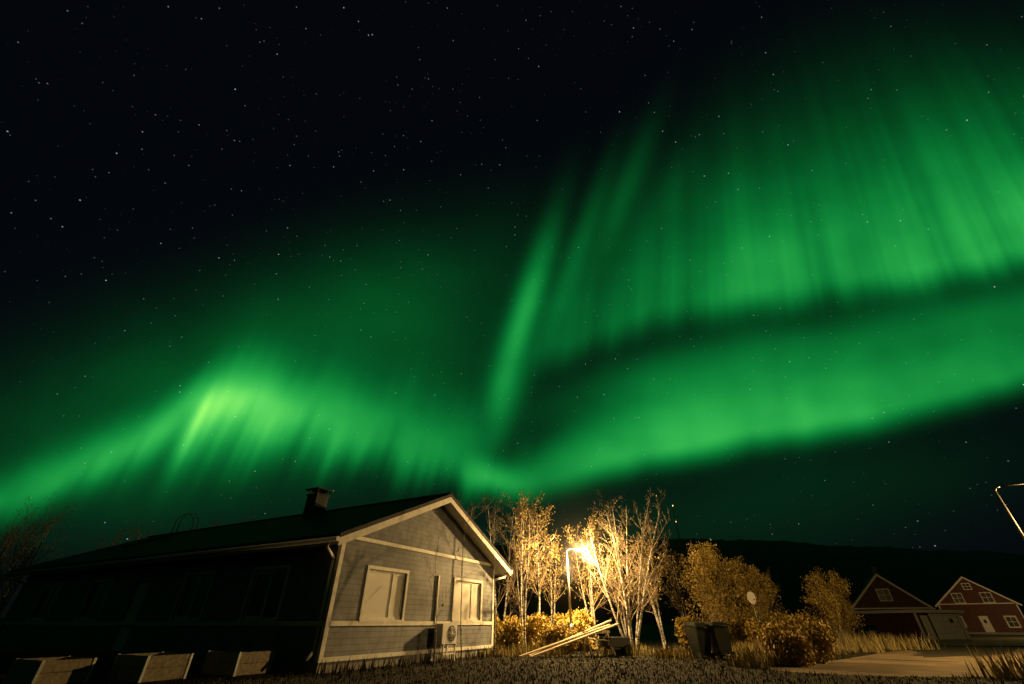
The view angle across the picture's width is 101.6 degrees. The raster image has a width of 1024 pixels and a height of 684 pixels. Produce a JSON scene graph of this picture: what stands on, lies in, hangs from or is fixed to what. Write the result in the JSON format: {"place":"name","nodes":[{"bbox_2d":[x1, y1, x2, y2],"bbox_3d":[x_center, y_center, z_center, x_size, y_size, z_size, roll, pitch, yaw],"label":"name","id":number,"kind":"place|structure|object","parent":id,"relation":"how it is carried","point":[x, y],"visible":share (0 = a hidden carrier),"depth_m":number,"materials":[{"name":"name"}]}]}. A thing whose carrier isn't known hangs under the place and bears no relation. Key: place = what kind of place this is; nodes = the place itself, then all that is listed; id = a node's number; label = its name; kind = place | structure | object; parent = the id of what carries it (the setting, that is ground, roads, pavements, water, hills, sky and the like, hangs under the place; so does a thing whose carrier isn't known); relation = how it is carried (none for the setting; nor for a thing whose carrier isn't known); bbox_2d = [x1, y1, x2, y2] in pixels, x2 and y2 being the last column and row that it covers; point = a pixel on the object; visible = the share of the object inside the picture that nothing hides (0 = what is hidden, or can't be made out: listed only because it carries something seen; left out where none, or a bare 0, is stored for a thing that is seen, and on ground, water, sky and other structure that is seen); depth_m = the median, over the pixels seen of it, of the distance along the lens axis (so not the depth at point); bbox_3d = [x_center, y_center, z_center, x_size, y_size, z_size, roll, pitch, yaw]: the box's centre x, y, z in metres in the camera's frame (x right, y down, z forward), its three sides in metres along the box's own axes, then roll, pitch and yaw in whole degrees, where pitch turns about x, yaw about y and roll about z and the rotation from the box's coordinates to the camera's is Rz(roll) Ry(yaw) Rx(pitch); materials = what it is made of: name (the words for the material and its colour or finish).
{"place":"outdoors","nodes":[
{"label":"outdoors","id":0,"kind":"place"},
{"bbox_2d":[124,518,158,542],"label":"birch tree","id":1,"kind":"object","parent":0,"point":[139,531],"visible":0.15,"depth_m":30.18,"materials":[{"name":"brown plant"}]},
{"bbox_2d":[0,538,1023,624],"bbox_3d":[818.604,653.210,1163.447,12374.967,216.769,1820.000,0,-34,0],"label":"hill","id":2,"kind":"structure","parent":0,"point":[930,578],"depth_m":577.92,"materials":[{"name":"black"}]},
{"bbox_2d":[672,505,680,539],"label":"radio mast","id":3,"kind":"object","parent":2,"relation":"on","point":[676,525],"visible":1,"depth_m":928.77,"materials":[{"name":"metal"}]},
{"bbox_2d":[0,625,1023,683],"bbox_3d":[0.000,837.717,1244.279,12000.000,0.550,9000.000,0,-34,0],"label":"ground","id":4,"kind":"structure","parent":0,"point":[650,635],"depth_m":10.79,"materials":[{"name":"brown plant"}]},
{"bbox_2d":[0,496,44,589],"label":"birch tree","id":5,"kind":"object","parent":4,"relation":"on","point":[11,536],"visible":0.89,"depth_m":28.33,"materials":[{"name":"brown plant"}]},
{"bbox_2d":[0,508,54,588],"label":"birch tree","id":6,"kind":"object","parent":4,"relation":"on","point":[9,533],"visible":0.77,"depth_m":30.23,"materials":[{"name":"brown plant"}]},
{"bbox_2d":[0,494,74,615],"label":"birch tree","id":7,"kind":"object","parent":4,"relation":"on","point":[4,602],"visible":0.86,"depth_m":25.87,"materials":[{"name":"brown plant"}]},
{"bbox_2d":[0,513,79,606],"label":"birch tree","id":8,"kind":"object","parent":4,"relation":"on","point":[46,541],"visible":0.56,"depth_m":33.94,"materials":[{"name":"brown plant"}]},
{"bbox_2d":[2,656,97,683],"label":"planter box","id":9,"kind":"object","parent":4,"relation":"on","point":[62,670],"visible":0.96,"depth_m":8.38,"materials":[{"name":"brown wood"}]},
{"bbox_2d":[95,522,132,548],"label":"birch tree","id":10,"kind":"object","parent":4,"relation":"on","point":[113,537],"visible":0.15,"depth_m":32.64,"materials":[{"name":"brown plant"}]},
{"bbox_2d":[107,652,193,683],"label":"planter box","id":11,"kind":"object","parent":4,"relation":"on","point":[138,668],"visible":0.99,"depth_m":8.94,"materials":[{"name":"brown wood"}]},
{"bbox_2d":[200,649,274,677],"bbox_3d":[-6.691,7.837,10.205,1.250,0.475,0.930,-16,-37,23],"label":"planter box","id":12,"kind":"object","parent":4,"relation":"on","point":[240,663],"visible":0.97,"depth_m":9.94,"materials":[{"name":"brown wood"}]},
{"bbox_2d":[0,487,512,673],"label":"grey house","id":13,"kind":"structure","parent":4,"relation":"on","point":[316,581],"depth_m":13.88,"materials":[{"name":"wood"}]},
{"bbox_2d":[422,535,455,664],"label":"birch tree","id":14,"kind":"object","parent":4,"relation":"on","point":[436,597],"visible":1,"depth_m":13.35,"materials":[{"name":"brown plant"}]},
{"bbox_2d":[454,508,475,662],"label":"birch tree","id":15,"kind":"object","parent":4,"relation":"on","point":[461,564],"visible":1,"depth_m":14.11,"materials":[{"name":"brown plant"}]},
{"bbox_2d":[459,491,494,518],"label":"birch tree","id":16,"kind":"object","parent":4,"relation":"on","point":[479,506],"visible":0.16,"depth_m":27.03,"materials":[{"name":"brown plant"}]},
{"bbox_2d":[490,492,504,656],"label":"birch tree","id":17,"kind":"object","parent":4,"relation":"on","point":[494,590],"visible":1,"depth_m":16.17,"materials":[{"name":"brown plant"}]},
{"bbox_2d":[479,490,529,621],"bbox_3d":[-0.571,12.316,23.470,3.868,7.951,3.993,0,-34,0],"label":"birch tree","id":18,"kind":"object","parent":4,"relation":"on","point":[507,579],"visible":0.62,"depth_m":23.69,"materials":[{"name":"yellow plant"}]},
{"bbox_2d":[492,614,527,651],"bbox_3d":[-0.429,12.739,18.073,2.220,1.684,1.600,0,-34,0],"label":"bush","id":19,"kind":"object","parent":4,"relation":"on","point":[508,635],"visible":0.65,"depth_m":17.86,"materials":[{"name":"yellow plant"}]},
{"bbox_2d":[503,615,527,648],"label":"bush","id":20,"kind":"object","parent":4,"relation":"on","point":[512,617],"visible":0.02,"depth_m":19.45,"materials":[{"name":"yellow plant"}]},
{"bbox_2d":[490,487,545,617],"bbox_3d":[0.244,13.908,27.003,3.336,9.280,4.147,-18,-38,25],"label":"birch tree","id":21,"kind":"object","parent":4,"relation":"on","point":[517,587],"visible":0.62,"depth_m":26.60,"materials":[{"name":"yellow plant"}]},
{"bbox_2d":[503,489,558,645],"bbox_3d":[0.946,10.308,19.280,2.893,6.605,2.712,-18,-38,25],"label":"birch tree","id":22,"kind":"object","parent":4,"relation":"on","point":[527,565],"visible":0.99,"depth_m":19.23,"materials":[{"name":"yellow plant"}]},
{"bbox_2d":[515,504,558,613],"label":"birch tree","id":23,"kind":"object","parent":4,"relation":"on","point":[538,573],"visible":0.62,"depth_m":22.57,"materials":[{"name":"yellow plant"}]},
{"bbox_2d":[526,612,552,648],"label":"bush","id":24,"kind":"object","parent":4,"relation":"on","point":[535,622],"visible":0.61,"depth_m":18.58,"materials":[{"name":"yellow plant"}]},
{"bbox_2d":[529,528,585,624],"bbox_3d":[2.475,13.200,22.727,3.126,5.657,2.346,0,-34,0],"label":"birch tree","id":25,"kind":"object","parent":4,"relation":"on","point":[556,548],"visible":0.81,"depth_m":22.89,"materials":[{"name":"yellow plant"}]},
{"bbox_2d":[537,623,582,653],"bbox_3d":[2.054,12.461,17.359,1.878,1.339,1.383,-15,-37,20],"label":"bush","id":26,"kind":"object","parent":4,"relation":"on","point":[549,634],"visible":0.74,"depth_m":17.20,"materials":[{"name":"yellow plant"}]},
{"bbox_2d":[519,620,618,657],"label":"wooden planks","id":27,"kind":"object","parent":4,"relation":"on","point":[548,648],"visible":0.94,"depth_m":15.87,"materials":[{"name":"brown wood"}]},
{"bbox_2d":[552,608,589,634],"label":"bush","id":28,"kind":"object","parent":4,"relation":"on","point":[561,619],"visible":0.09,"depth_m":20.66,"materials":[{"name":"yellow plant"}]},
{"bbox_2d":[566,546,583,651],"bbox_3d":[2.968,11.504,18.890,0.953,4.075,0.220,-18,-38,25],"label":"street lamp","id":29,"kind":"object","parent":4,"relation":"on","point":[568,582],"visible":0.87,"depth_m":19.33,"materials":[{"name":"metal"}]},
{"bbox_2d":[568,608,600,650],"bbox_3d":[3.213,13.143,18.952,1.488,1.936,1.731,0,-34,0],"label":"bush","id":30,"kind":"object","parent":4,"relation":"on","point":[583,622],"visible":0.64,"depth_m":18.69,"materials":[{"name":"yellow plant"}]},
{"bbox_2d":[561,509,618,647],"bbox_3d":[4.162,12.351,22.008,3.029,6.271,4.230,-7,-34,10],"label":"birch tree","id":31,"kind":"object","parent":4,"relation":"on","point":[591,595],"visible":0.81,"depth_m":22.26,"materials":[{"name":"yellow plant"}]},
{"bbox_2d":[575,519,629,636],"bbox_3d":[5.479,13.508,23.903,3.452,6.468,2.528,0,-34,0],"label":"birch tree","id":32,"kind":"object","parent":4,"relation":"on","point":[625,629],"visible":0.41,"depth_m":24.16,"materials":[{"name":"yellow plant"}]},
{"bbox_2d":[589,637,631,653],"bbox_3d":[3.793,11.879,16.302,1.627,0.575,0.720,15,-37,-21],"label":"trailer","id":33,"kind":"object","parent":4,"relation":"on","point":[623,644],"visible":0.89,"depth_m":16.25,"materials":[{"name":"grey metal"}]},
{"bbox_2d":[574,488,670,650],"bbox_3d":[5.336,10.194,19.415,4.842,6.981,3.488,0,-34,0],"label":"birch tree","id":34,"kind":"object","parent":4,"relation":"on","point":[626,602],"visible":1,"depth_m":19.47,"materials":[{"name":"yellow plant"}]},
{"bbox_2d":[622,532,668,648],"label":"birch tree","id":35,"kind":"object","parent":4,"relation":"on","point":[654,599],"visible":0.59,"depth_m":21.40,"materials":[{"name":"yellow plant"}]},
{"bbox_2d":[656,545,690,618],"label":"birch tree","id":36,"kind":"object","parent":4,"relation":"on","point":[679,592],"visible":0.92,"depth_m":25.05,"materials":[{"name":"yellow plant"}]},
{"bbox_2d":[672,613,702,648],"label":"bush","id":37,"kind":"object","parent":4,"relation":"on","point":[680,632],"visible":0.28,"depth_m":19.18,"materials":[{"name":"yellow plant"}]},
{"bbox_2d":[683,622,714,658],"bbox_3d":[6.730,10.664,14.937,0.610,1.099,0.759,9,-35,-13],"label":"wheelie bin","id":38,"kind":"object","parent":4,"relation":"on","point":[698,636],"visible":0.93,"depth_m":14.82,"materials":[{"name":"plastic"}]},
{"bbox_2d":[674,539,745,623],"bbox_3d":[9.992,12.554,21.094,2.976,4.899,2.550,-21,-39,28],"label":"birch tree","id":39,"kind":"object","parent":4,"relation":"on","point":[702,562],"visible":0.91,"depth_m":21.22,"materials":[{"name":"yellow plant"}]},
{"bbox_2d":[691,542,746,622],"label":"birch tree","id":40,"kind":"object","parent":4,"relation":"on","point":[719,581],"visible":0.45,"depth_m":22.73,"materials":[{"name":"yellow plant"}]},
{"bbox_2d":[706,622,736,658],"bbox_3d":[7.417,10.637,14.930,0.610,1.048,0.795,3,-34,-5],"label":"wheelie bin","id":41,"kind":"object","parent":4,"relation":"on","point":[721,646],"visible":0.82,"depth_m":14.75,"materials":[{"name":"plastic"}]},
{"bbox_2d":[719,558,761,622],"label":"birch tree","id":42,"kind":"object","parent":4,"relation":"on","point":[731,574],"visible":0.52,"depth_m":23.86,"materials":[{"name":"yellow plant"}]},
{"bbox_2d":[725,616,762,647],"bbox_3d":[10.829,13.442,19.015,1.902,1.628,1.934,0,-34,0],"label":"bush","id":43,"kind":"object","parent":4,"relation":"on","point":[747,631],"visible":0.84,"depth_m":18.87,"materials":[{"name":"yellow plant"}]},
{"bbox_2d":[719,556,780,628],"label":"birch tree","id":44,"kind":"object","parent":4,"relation":"on","point":[763,583],"visible":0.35,"depth_m":26.14,"materials":[{"name":"yellow plant"}]},
{"bbox_2d":[731,561,772,623],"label":"birch tree","id":45,"kind":"object","parent":4,"relation":"on","point":[754,591],"visible":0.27,"depth_m":28.52,"materials":[{"name":"yellow plant"}]},
{"bbox_2d":[747,591,759,627],"bbox_3d":[13.189,14.901,22.506,0.600,2.500,0.066,11,-36,-16],"label":"satellite dish","id":46,"kind":"object","parent":4,"relation":"on","point":[751,597],"visible":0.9,"depth_m":22.96,"materials":[{"name":"metal"}]},
{"bbox_2d":[758,568,779,616],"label":"birch tree","id":47,"kind":"object","parent":4,"relation":"on","point":[771,594],"visible":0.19,"depth_m":36.11,"materials":[{"name":"yellow plant"}]},
{"bbox_2d":[750,611,788,643],"bbox_3d":[13.472,15.027,21.566,2.399,1.930,1.647,0,-34,0],"label":"bush","id":48,"kind":"object","parent":4,"relation":"on","point":[772,620],"visible":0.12,"depth_m":21.66,"materials":[{"name":"yellow plant"}]},
{"bbox_2d":[757,570,787,614],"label":"birch tree","id":49,"kind":"object","parent":4,"relation":"on","point":[771,599],"visible":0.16,"depth_m":31.36,"materials":[{"name":"yellow plant"}]},
{"bbox_2d":[765,611,788,620],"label":"bush","id":50,"kind":"object","parent":4,"relation":"on","point":[777,612],"visible":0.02,"depth_m":23.48,"materials":[{"name":"yellow plant"}]},
{"bbox_2d":[757,627,812,667],"bbox_3d":[8.113,9.158,12.316,1.168,1.231,1.370,0,-34,0],"label":"bush","id":51,"kind":"object","parent":4,"relation":"on","point":[790,648],"visible":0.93,"depth_m":12.05,"materials":[{"name":"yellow plant"}]},
{"bbox_2d":[760,621,821,665],"bbox_3d":[8.714,9.408,12.866,1.359,1.404,1.849,0,-34,0],"label":"bush","id":52,"kind":"object","parent":4,"relation":"on","point":[796,626],"visible":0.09,"depth_m":12.90,"materials":[{"name":"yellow plant"}]},
{"bbox_2d":[778,609,836,663],"bbox_3d":[9.605,9.659,13.513,1.236,1.731,1.855,0,-34,0],"label":"bush","id":53,"kind":"object","parent":4,"relation":"on","point":[820,635],"visible":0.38,"depth_m":13.08,"materials":[{"name":"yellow plant"}]},
{"bbox_2d":[800,574,845,632],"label":"birch tree","id":54,"kind":"object","parent":4,"relation":"on","point":[825,610],"visible":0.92,"depth_m":25.19,"materials":[{"name":"yellow plant"}]},
{"bbox_2d":[802,568,865,638],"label":"birch tree","id":55,"kind":"object","parent":4,"relation":"on","point":[839,587],"visible":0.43,"depth_m":27.73,"materials":[{"name":"yellow plant"}]},
{"bbox_2d":[817,571,858,639],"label":"birch tree","id":56,"kind":"object","parent":4,"relation":"on","point":[852,610],"visible":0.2,"depth_m":30.62,"materials":[{"name":"yellow plant"}]},
{"bbox_2d":[852,624,881,640],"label":"parked car","id":57,"kind":"object","parent":4,"relation":"on","point":[868,629],"visible":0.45,"depth_m":42.40,"materials":[{"name":"grey paint"}]},
{"bbox_2d":[842,567,934,623],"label":"red house","id":58,"kind":"structure","parent":4,"relation":"on","point":[875,591],"depth_m":50.37,"materials":[{"name":"wood"}]},
{"bbox_2d":[850,609,971,641],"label":"red garage","id":59,"kind":"structure","parent":4,"relation":"on","point":[942,625],"depth_m":42.55,"materials":[{"name":"wood"}]},
{"bbox_2d":[993,483,1023,540],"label":"street lamp","id":60,"kind":"object","parent":4,"relation":"on","point":[1012,519],"visible":1,"depth_m":14.63,"materials":[{"name":"grey metal"}]},
{"bbox_2d":[0,0,1023,617],"label":"sky","id":61,"kind":"structure","parent":0,"point":[758,265],"materials":[{"name":"green"}]},
{"bbox_2d":[771,637,1023,677],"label":"gravel road","id":62,"kind":"structure","parent":0,"point":[902,663],"depth_m":12.52,"materials":[{"name":"brown gravel"}]},
{"bbox_2d":[935,576,1023,634],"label":"red house","id":63,"kind":"structure","parent":0,"point":[988,611],"depth_m":68.77,"materials":[{"name":"wood"}]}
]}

